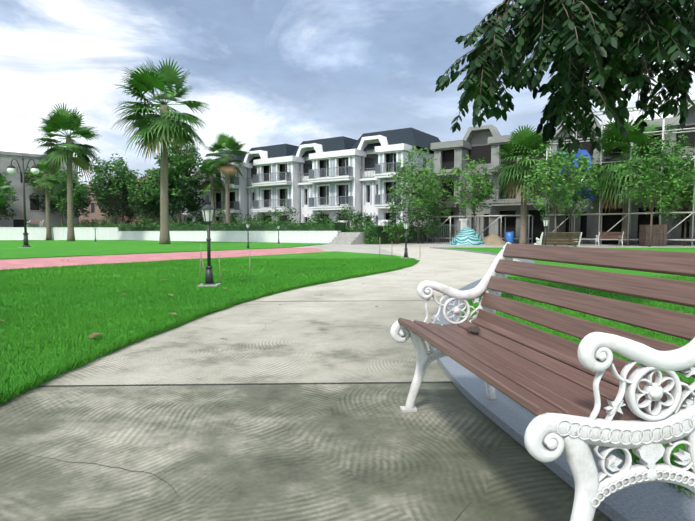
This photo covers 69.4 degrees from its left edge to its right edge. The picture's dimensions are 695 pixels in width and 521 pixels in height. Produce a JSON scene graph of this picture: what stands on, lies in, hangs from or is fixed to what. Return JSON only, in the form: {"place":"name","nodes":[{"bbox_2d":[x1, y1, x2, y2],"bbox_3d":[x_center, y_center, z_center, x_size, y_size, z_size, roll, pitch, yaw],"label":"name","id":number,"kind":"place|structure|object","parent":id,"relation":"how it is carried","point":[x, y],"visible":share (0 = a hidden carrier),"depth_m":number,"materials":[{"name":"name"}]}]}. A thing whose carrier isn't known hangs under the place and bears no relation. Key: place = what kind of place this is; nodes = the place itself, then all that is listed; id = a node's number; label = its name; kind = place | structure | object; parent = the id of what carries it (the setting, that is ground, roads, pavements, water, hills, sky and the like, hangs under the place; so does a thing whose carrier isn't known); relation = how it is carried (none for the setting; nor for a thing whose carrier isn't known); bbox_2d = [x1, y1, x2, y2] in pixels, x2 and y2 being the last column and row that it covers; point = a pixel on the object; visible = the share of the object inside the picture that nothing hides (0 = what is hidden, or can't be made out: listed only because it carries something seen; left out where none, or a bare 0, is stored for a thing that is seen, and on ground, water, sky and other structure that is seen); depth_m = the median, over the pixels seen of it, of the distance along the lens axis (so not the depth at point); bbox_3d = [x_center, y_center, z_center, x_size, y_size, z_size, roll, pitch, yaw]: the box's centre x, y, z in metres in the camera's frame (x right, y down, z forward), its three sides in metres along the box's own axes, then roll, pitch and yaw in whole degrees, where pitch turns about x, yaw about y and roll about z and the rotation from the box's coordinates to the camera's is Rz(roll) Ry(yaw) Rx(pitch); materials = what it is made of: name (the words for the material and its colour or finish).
{"place":"outdoors","nodes":[
{"label":"outdoors","id":0,"kind":"place"},
{"bbox_2d":[0,178,14,207],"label":"tree","id":1,"kind":"object","parent":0,"point":[2,200],"visible":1,"depth_m":46.89,"materials":[{"name":"green plant"}]},
{"bbox_2d":[0,240,328,259],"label":"lawn","id":2,"kind":"structure","parent":0,"point":[9,249],"depth_m":28.95,"materials":[{"name":"green plant"}]},
{"bbox_2d":[7,157,38,247],"bbox_3d":[-18.544,-3.381,28.813,1.700,5.330,0.600,0,3,-7],"label":"street lamp","id":3,"kind":"object","parent":2,"relation":"on","point":[11,169],"visible":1,"depth_m":28.72,"materials":[{"name":"grey metal"}]},
{"bbox_2d":[25,160,64,239],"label":"palm","id":4,"kind":"object","parent":2,"relation":"on","point":[46,183],"visible":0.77,"depth_m":53.46,"materials":[{"name":"green plant"}]},
{"bbox_2d":[0,227,120,239],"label":"terrace wall","id":5,"kind":"structure","parent":2,"relation":"on","point":[59,233],"depth_m":54.26,"materials":[{"name":"white paint"}]},
{"bbox_2d":[32,102,102,240],"bbox_3d":[-25.778,-8.148,46.832,6.163,12.714,6.248,-3,4,-42],"label":"palm","id":6,"kind":"object","parent":2,"relation":"on","point":[61,119],"visible":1,"depth_m":46.55,"materials":[{"name":"green plant"}]},
{"bbox_2d":[111,57,214,243],"bbox_3d":[-13.253,-7.846,36.131,6.923,13.343,7.150,-2,4,-36],"label":"tall palm","id":7,"kind":"object","parent":2,"relation":"on","point":[164,127],"visible":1,"depth_m":35.56,"materials":[{"name":"green plant"}]},
{"bbox_2d":[0,248,329,269],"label":"red track","id":8,"kind":"structure","parent":0,"point":[40,262],"depth_m":18.45,"materials":[{"name":"rubber"}]},
{"bbox_2d":[0,251,419,403],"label":"lawn","id":9,"kind":"structure","parent":0,"point":[332,254],"depth_m":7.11,"materials":[{"name":"green plant"}]},
{"bbox_2d":[0,260,345,337],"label":"fallen leaves","id":10,"kind":"object","parent":9,"relation":"on","point":[96,334],"visible":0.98,"depth_m":6.93,"materials":[{"name":"brown plant"}]},
{"bbox_2d":[197,202,220,286],"bbox_3d":[-2.328,-0.262,8.425,0.320,1.450,0.320,0,3,-2],"label":"lantern","id":11,"kind":"object","parent":9,"relation":"on","point":[208,210],"visible":0.98,"depth_m":8.39,"materials":[{"name":"grey metal"}]},
{"bbox_2d":[199,244,249,284],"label":"stakes","id":12,"kind":"object","parent":9,"relation":"on","point":[219,266],"visible":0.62,"depth_m":8.52,"materials":[{"name":"beige wood"}]},
{"bbox_2d":[401,221,410,258],"bbox_3d":[2.008,-0.729,17.209,0.320,1.370,0.320,0,3,-2],"label":"lantern","id":13,"kind":"object","parent":9,"relation":"on","point":[406,225],"visible":0.94,"depth_m":17.18,"materials":[{"name":"grey metal"}]},
{"bbox_2d":[0,247,611,520],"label":"concrete path","id":14,"kind":"structure","parent":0,"point":[332,452],"depth_m":2.41,"materials":[{"name":"grey concrete"}]},
{"bbox_2d":[20,452,178,496],"bbox_3d":[-1.013,0.836,2.035,0.960,0.001,0.100,2,4,25],"label":"path crack","id":15,"kind":"object","parent":14,"relation":"on","point":[119,467],"visible":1,"depth_m":2.02,"materials":[{"name":"grey concrete"}]},
{"bbox_2d":[36,381,452,386],"bbox_3d":[-0.394,0.772,3.146,3.400,0.001,0.024,0,3,-2],"label":"path joint","id":16,"kind":"object","parent":14,"relation":"on","point":[240,384],"visible":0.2,"depth_m":3.13,"materials":[{"name":"grey concrete"}]},
{"bbox_2d":[390,242,694,520],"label":"bench","id":17,"kind":"object","parent":14,"relation":"on","point":[576,399],"visible":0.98,"depth_m":1.57,"materials":[{"name":"brown wood"}]},
{"bbox_2d":[466,326,479,331],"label":"leaf on bench","id":18,"kind":"object","parent":17,"relation":"on","point":[474,328],"visible":1,"depth_m":2.43,"materials":[{"name":"brown"}]},
{"bbox_2d":[317,216,345,224],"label":"shrub","id":19,"kind":"object","parent":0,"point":[327,219],"visible":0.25,"depth_m":43.97,"materials":[{"name":"green plant"}]},
{"bbox_2d":[0,0,694,184],"label":"sky","id":20,"kind":"structure","parent":0,"point":[272,72],"materials":[{"name":"blue"}]},
{"bbox_2d":[293,242,694,256],"bbox_3d":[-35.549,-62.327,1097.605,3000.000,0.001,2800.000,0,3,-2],"label":"ground","id":21,"kind":"structure","parent":0,"point":[368,248],"depth_m":32.24,"materials":[{"name":"grey concrete"}]},
{"bbox_2d":[0,151,78,226],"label":"grey building","id":22,"kind":"structure","parent":21,"relation":"on","point":[34,212],"depth_m":68.55,"materials":[{"name":"concrete"}]},
{"bbox_2d":[79,184,131,225],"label":"brick building","id":23,"kind":"structure","parent":21,"relation":"on","point":[95,213],"depth_m":96.89,"materials":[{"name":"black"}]},
{"bbox_2d":[124,183,157,224],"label":"brick building","id":24,"kind":"structure","parent":21,"relation":"on","point":[135,221],"depth_m":94.58,"materials":[{"name":"black"}]},
{"bbox_2d":[116,231,340,242],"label":"low wall","id":25,"kind":"structure","parent":21,"relation":"on","point":[285,236],"depth_m":44.57,"materials":[{"name":"paint"}]},
{"bbox_2d":[246,223,249,247],"bbox_3d":[-5.499,-1.372,27.751,0.320,1.520,0.320,0,3,-2],"label":"lamp post","id":26,"kind":"object","parent":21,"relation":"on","point":[247,225],"visible":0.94,"depth_m":27.73,"materials":[{"name":"grey metal"}]},
{"bbox_2d":[169,127,440,228],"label":"white townhouse","id":27,"kind":"structure","parent":21,"relation":"on","point":[325,176],"depth_m":51.07,"materials":[{"name":"paint"}]},
{"bbox_2d":[329,232,365,244],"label":"plaza steps","id":28,"kind":"structure","parent":21,"relation":"on","point":[348,238],"depth_m":37.60,"materials":[{"name":"concrete"}]},
{"bbox_2d":[345,227,365,231],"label":"hedge","id":29,"kind":"object","parent":21,"relation":"on","point":[353,230],"depth_m":41.19,"materials":[{"name":"green plant"}]},
{"bbox_2d":[363,222,431,243],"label":"plaza hedge","id":30,"kind":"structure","parent":21,"relation":"on","point":[375,234],"depth_m":37.92,"materials":[{"name":"green plant"}]},
{"bbox_2d":[382,219,412,243],"bbox_3d":[3.705,-2.253,37.787,2.539,2.088,2.820,0,3,-2],"label":"plaza shrub","id":31,"kind":"object","parent":21,"relation":"on","point":[395,228],"visible":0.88,"depth_m":37.41,"materials":[{"name":"green plant"}]},
{"bbox_2d":[338,219,469,243],"bbox_3d":[4.361,-2.453,42.248,12.140,1.950,0.640,2,4,34],"label":"fence","id":32,"kind":"object","parent":21,"relation":"on","point":[464,223],"visible":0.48,"depth_m":40.32,"materials":[{"name":"silver metal"}]},
{"bbox_2d":[385,146,447,243],"bbox_3d":[5.354,-5.162,40.050,4.921,7.616,4.720,3,5,44],"label":"young tree","id":33,"kind":"object","parent":21,"relation":"on","point":[427,195],"visible":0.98,"depth_m":39.20,"materials":[{"name":"green plant"}]},
{"bbox_2d":[403,214,441,242],"bbox_3d":[5.997,-2.553,40.480,3.220,2.375,3.212,0,3,-2],"label":"plaza shrub","id":34,"kind":"object","parent":21,"relation":"on","point":[436,223],"visible":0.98,"depth_m":40.06,"materials":[{"name":"green plant"}]},
{"bbox_2d":[422,166,458,242],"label":"young tree","id":35,"kind":"object","parent":21,"relation":"on","point":[447,211],"visible":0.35,"depth_m":42.70,"materials":[{"name":"green plant"}]},
{"bbox_2d":[429,220,456,241],"bbox_3d":[8.082,-2.533,43.832,3.087,1.950,2.983,0,3,-2],"label":"plaza shrub","id":36,"kind":"object","parent":21,"relation":"on","point":[448,230],"visible":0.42,"depth_m":43.55,"materials":[{"name":"green plant"}]},
{"bbox_2d":[448,226,484,244],"bbox_3d":[8.754,-1.821,36.503,2.408,1.350,2.391,-2,4,-31],"label":"tarp covered heap","id":37,"kind":"object","parent":21,"relation":"on","point":[467,235],"visible":0.98,"depth_m":35.85,"materials":[{"name":"teal plastic"}]},
{"bbox_2d":[447,154,499,229],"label":"young tree","id":38,"kind":"object","parent":21,"relation":"on","point":[480,194],"visible":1,"depth_m":36.73,"materials":[{"name":"green plant"}]},
{"bbox_2d":[426,214,532,243],"bbox_3d":[10.667,-2.557,41.278,8.600,2.270,1.200,2,4,34],"label":"scaffolding","id":39,"kind":"object","parent":21,"relation":"on","point":[498,216],"visible":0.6,"depth_m":40.48,"materials":[{"name":"silver metal"}]},
{"bbox_2d":[482,234,505,244],"bbox_3d":[10.634,-1.569,36.910,2.174,0.800,2.329,0,3,-2],"label":"sand heap","id":40,"kind":"object","parent":21,"relation":"on","point":[493,239],"visible":0.9,"depth_m":36.25,"materials":[{"name":"beige sand"}]},
{"bbox_2d":[505,232,513,243],"bbox_3d":[11.732,-1.610,36.316,0.608,0.950,0.624,0,3,-2],"label":"blue barrel","id":41,"kind":"object","parent":21,"relation":"on","point":[509,237],"visible":0.73,"depth_m":36.07,"materials":[{"name":"blue plastic"}]},
{"bbox_2d":[490,124,556,243],"bbox_3d":[12.557,-5.229,34.975,5.324,8.330,5.286,0,3,-2],"label":"palm","id":42,"kind":"object","parent":21,"relation":"on","point":[524,142],"visible":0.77,"depth_m":34.23,"materials":[{"name":"green plant"}]},
{"bbox_2d":[521,142,600,245],"bbox_3d":[13.085,-4.055,31.282,4.651,6.418,3.261,0,3,-2],"label":"young tree","id":43,"kind":"object","parent":21,"relation":"on","point":[558,186],"visible":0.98,"depth_m":31.01,"materials":[{"name":"green plant"}]},
{"bbox_2d":[430,247,694,247],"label":"lawn kerb","id":44,"kind":"structure","parent":21,"relation":"on","point":[591,247],"depth_m":28.75,"materials":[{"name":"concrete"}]},
{"bbox_2d":[431,101,694,244],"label":"building","id":45,"kind":"structure","parent":21,"relation":"on","point":[483,141],"depth_m":40.83,"materials":[{"name":"grey concrete"}]},
{"bbox_2d":[431,248,694,520],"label":"granite kerb","id":46,"kind":"structure","parent":21,"relation":"on","point":[655,501],"depth_m":1.99,"materials":[{"name":"grey stone"}]},
{"bbox_2d":[533,148,609,231],"bbox_3d":[15.722,-4.509,35.328,5.321,6.862,3.337,0,3,-2],"label":"young tree","id":47,"kind":"object","parent":21,"relation":"on","point":[575,196],"visible":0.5,"depth_m":34.86,"materials":[{"name":"green plant"}]},
{"bbox_2d":[563,171,582,245],"bbox_3d":[15.295,-3.658,34.309,1.700,5.330,0.600,0,3,-2],"label":"street lamp","id":48,"kind":"object","parent":21,"relation":"on","point":[570,203],"visible":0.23,"depth_m":34.26,"materials":[{"name":"grey"}]},
{"bbox_2d":[595,232,623,245],"bbox_3d":[16.746,-1.383,32.144,1.517,0.896,0.698,0,3,2],"label":"bench","id":49,"kind":"object","parent":21,"relation":"on","point":[620,238],"visible":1,"depth_m":31.94,"materials":[{"name":"brown metal"}]},
{"bbox_2d":[544,99,694,245],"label":"scaffolding","id":50,"kind":"object","parent":21,"relation":"on","point":[629,213],"visible":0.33,"depth_m":34.77,"materials":[{"name":"silver metal"}]},
{"bbox_2d":[552,150,595,200],"bbox_3d":[16.328,-6.139,36.258,3.064,3.600,0.536,2,4,34],"label":"hanging blue tarp","id":51,"kind":"object","parent":50,"relation":"hanging from","point":[590,160],"visible":0.1,"depth_m":35.91,"materials":[{"name":"blue"}]},
{"bbox_2d":[589,117,668,244],"bbox_3d":[19.734,-5.653,35.337,5.818,9.136,6.249,0,3,-2],"label":"palm","id":52,"kind":"object","parent":21,"relation":"on","point":[613,137],"visible":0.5,"depth_m":34.43,"materials":[{"name":"green plant"}]},
{"bbox_2d":[639,225,666,245],"bbox_3d":[20.344,-1.679,33.443,1.420,1.418,0.705,0,3,-2],"label":"wooden crate","id":53,"kind":"object","parent":21,"relation":"on","point":[658,239],"visible":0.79,"depth_m":33.11,"materials":[{"name":"brown wood"}]},
{"bbox_2d":[615,124,694,246],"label":"young tree","id":54,"kind":"object","parent":21,"relation":"on","point":[649,171],"visible":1,"depth_m":30.33,"materials":[{"name":"green plant"}]},
{"bbox_2d":[642,140,694,245],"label":"young tree","id":55,"kind":"object","parent":21,"relation":"on","point":[689,190],"visible":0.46,"depth_m":33.41,"materials":[{"name":"green plant"}]},
{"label":"raised plaza paving","id":56,"kind":"structure","parent":21,"relation":"on","visible":0},
{"bbox_2d":[0,172,18,219],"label":"plaza tree","id":57,"kind":"object","parent":56,"relation":"on","point":[3,211],"visible":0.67,"depth_m":65.05,"materials":[{"name":"green plant"}]},
{"bbox_2d":[27,220,43,225],"bbox_3d":[-32.462,-3.797,52.125,1.517,0.896,0.698,0,3,6],"label":"bench","id":58,"kind":"object","parent":56,"relation":"on","point":[40,223],"visible":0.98,"depth_m":52.20,"materials":[{"name":"white metal"}]},
{"bbox_2d":[24,159,92,225],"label":"plaza tree","id":59,"kind":"object","parent":56,"relation":"on","point":[28,177],"visible":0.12,"depth_m":68.98,"materials":[{"name":"green plant"}]},
{"bbox_2d":[49,170,92,219],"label":"plaza tree","id":60,"kind":"object","parent":56,"relation":"on","point":[81,190],"visible":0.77,"depth_m":61.80,"materials":[{"name":"green plant"}]},
{"bbox_2d":[79,218,100,225],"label":"plaza shrub","id":61,"kind":"object","parent":56,"relation":"on","point":[86,222],"visible":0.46,"depth_m":73.57,"materials":[{"name":"green plant"}]},
{"bbox_2d":[95,213,120,225],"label":"plaza shrub","id":62,"kind":"object","parent":56,"relation":"on","point":[107,222],"visible":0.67,"depth_m":69.03,"materials":[{"name":"green plant"}]},
{"bbox_2d":[91,161,139,222],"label":"plaza tree","id":63,"kind":"object","parent":56,"relation":"on","point":[129,215],"visible":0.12,"depth_m":86.01,"materials":[{"name":"green plant"}]},
{"bbox_2d":[88,153,144,223],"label":"plaza tree","id":64,"kind":"object","parent":56,"relation":"on","point":[118,184],"visible":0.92,"depth_m":69.53,"materials":[{"name":"green plant"}]},
{"bbox_2d":[126,169,159,221],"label":"plaza tree","id":65,"kind":"object","parent":56,"relation":"on","point":[134,205],"visible":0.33,"depth_m":67.51,"materials":[{"name":"green plant"}]},
{"bbox_2d":[134,214,154,224],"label":"plaza shrub","id":66,"kind":"object","parent":56,"relation":"on","point":[141,219],"visible":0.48,"depth_m":65.64,"materials":[{"name":"green plant"}]},
{"bbox_2d":[144,168,158,179],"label":"plaza tree","id":67,"kind":"object","parent":56,"relation":"on","point":[153,170],"visible":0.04,"depth_m":80.46,"materials":[{"name":"green plant"}]},
{"bbox_2d":[130,180,176,223],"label":"plaza tree","id":68,"kind":"object","parent":56,"relation":"on","point":[151,200],"visible":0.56,"depth_m":60.93,"materials":[{"name":"green plant"}]},
{"bbox_2d":[151,216,176,224],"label":"plaza shrub","id":69,"kind":"object","parent":56,"relation":"on","point":[169,220],"visible":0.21,"depth_m":61.65,"materials":[{"name":"green plant"}]},
{"bbox_2d":[154,216,177,226],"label":"shrub","id":70,"kind":"object","parent":56,"relation":"on","point":[169,221],"visible":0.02,"depth_m":57.33,"materials":[{"name":"green plant"}]},
{"bbox_2d":[153,135,205,222],"bbox_3d":[-18.863,-9.101,56.952,6.172,11.748,5.721,2,4,33],"label":"tree","id":71,"kind":"object","parent":56,"relation":"on","point":[179,187],"visible":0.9,"depth_m":55.94,"materials":[{"name":"green plant"}]},
{"bbox_2d":[32,221,345,231],"bbox_3d":[-29.056,-3.847,60.026,69.076,1.052,2.077,2,4,34],"label":"long plaza hedge","id":72,"kind":"object","parent":56,"relation":"on","point":[308,227],"visible":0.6,"depth_m":46.19,"materials":[{"name":"green plant"}]},
{"bbox_2d":[174,216,205,225],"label":"shrub","id":73,"kind":"object","parent":56,"relation":"on","point":[184,221],"visible":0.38,"depth_m":54.97,"materials":[{"name":"green plant"}]},
{"bbox_2d":[188,213,204,223],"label":"plaza shrub","id":74,"kind":"object","parent":56,"relation":"on","point":[198,220],"visible":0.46,"depth_m":59.79,"materials":[{"name":"green plant"}]},
{"bbox_2d":[51,219,345,226],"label":"plaza hedge","id":75,"kind":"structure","parent":56,"relation":"on","point":[191,224],"depth_m":51.82,"materials":[{"name":"green plant"}]},
{"bbox_2d":[194,156,224,223],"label":"palm","id":76,"kind":"object","parent":56,"relation":"on","point":[212,183],"visible":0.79,"depth_m":55.94,"materials":[{"name":"green plant"}]},
{"bbox_2d":[205,131,249,223],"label":"palm","id":77,"kind":"object","parent":56,"relation":"on","point":[226,168],"visible":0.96,"depth_m":53.66,"materials":[{"name":"green plant"}]},
{"bbox_2d":[216,207,243,223],"bbox_3d":[-13.441,-4.640,56.802,3.374,2.863,3.687,0,3,-2],"label":"plaza shrub","id":78,"kind":"object","parent":56,"relation":"on","point":[221,218],"visible":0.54,"depth_m":56.62,"materials":[{"name":"green plant"}]},
{"bbox_2d":[226,217,248,225],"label":"shrub","id":79,"kind":"object","parent":56,"relation":"on","point":[236,221],"visible":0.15,"depth_m":50.76,"materials":[{"name":"green plant"}]},
{"bbox_2d":[244,211,271,223],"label":"plaza shrub","id":80,"kind":"object","parent":56,"relation":"on","point":[258,218],"visible":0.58,"depth_m":54.57,"materials":[{"name":"green plant"}]},
{"bbox_2d":[268,201,299,222],"bbox_3d":[-6.562,-4.500,51.255,3.545,3.221,3.274,0,3,-2],"label":"plaza shrub","id":81,"kind":"object","parent":56,"relation":"on","point":[275,213],"visible":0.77,"depth_m":51.12,"materials":[{"name":"green plant"}]},
{"bbox_2d":[307,211,330,222],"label":"plaza shrub","id":82,"kind":"object","parent":56,"relation":"on","point":[317,217],"visible":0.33,"depth_m":49.53,"materials":[{"name":"green plant"}]},
{"bbox_2d":[334,203,362,226],"bbox_3d":[-0.056,-3.993,46.676,3.149,2.737,3.291,-2,4,-30],"label":"plaza shrub","id":83,"kind":"object","parent":56,"relation":"on","point":[344,212],"visible":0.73,"depth_m":46.25,"materials":[{"name":"green plant"}]},
{"bbox_2d":[349,210,376,228],"bbox_3d":[1.373,-3.404,43.490,2.477,1.930,2.330,0,3,-2],"label":"plaza shrub","id":84,"kind":"object","parent":56,"relation":"on","point":[367,221],"visible":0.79,"depth_m":43.30,"materials":[{"name":"green plant"}]},
{"bbox_2d":[450,248,694,488],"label":"lawn","id":85,"kind":"structure","parent":0,"point":[614,270],"depth_m":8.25,"materials":[{"name":"green plant"}]},
{"bbox_2d":[542,217,549,244],"bbox_3d":[6.291,-0.696,15.947,0.320,1.450,0.320,0,3,-2],"label":"lamp post","id":86,"kind":"object","parent":85,"relation":"on","point":[545,220],"visible":0.62,"depth_m":15.88,"materials":[{"name":"grey"}]},
{"bbox_2d":[534,232,581,246],"bbox_3d":[7.816,-0.606,18.668,1.517,0.896,0.698,0,3,-4],"label":"bench","id":87,"kind":"object","parent":85,"relation":"on","point":[576,239],"visible":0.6,"depth_m":18.46,"materials":[{"name":"brown wood"}]},
{"bbox_2d":[435,0,694,154],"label":"overhanging tree","id":88,"kind":"object","parent":85,"relation":"on","point":[604,43],"visible":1,"depth_m":5.16,"materials":[{"name":"green plant"}]},
{"bbox_2d":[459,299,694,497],"bbox_3d":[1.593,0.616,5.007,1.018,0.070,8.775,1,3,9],"label":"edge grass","id":89,"kind":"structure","parent":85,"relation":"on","point":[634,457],"depth_m":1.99,"materials":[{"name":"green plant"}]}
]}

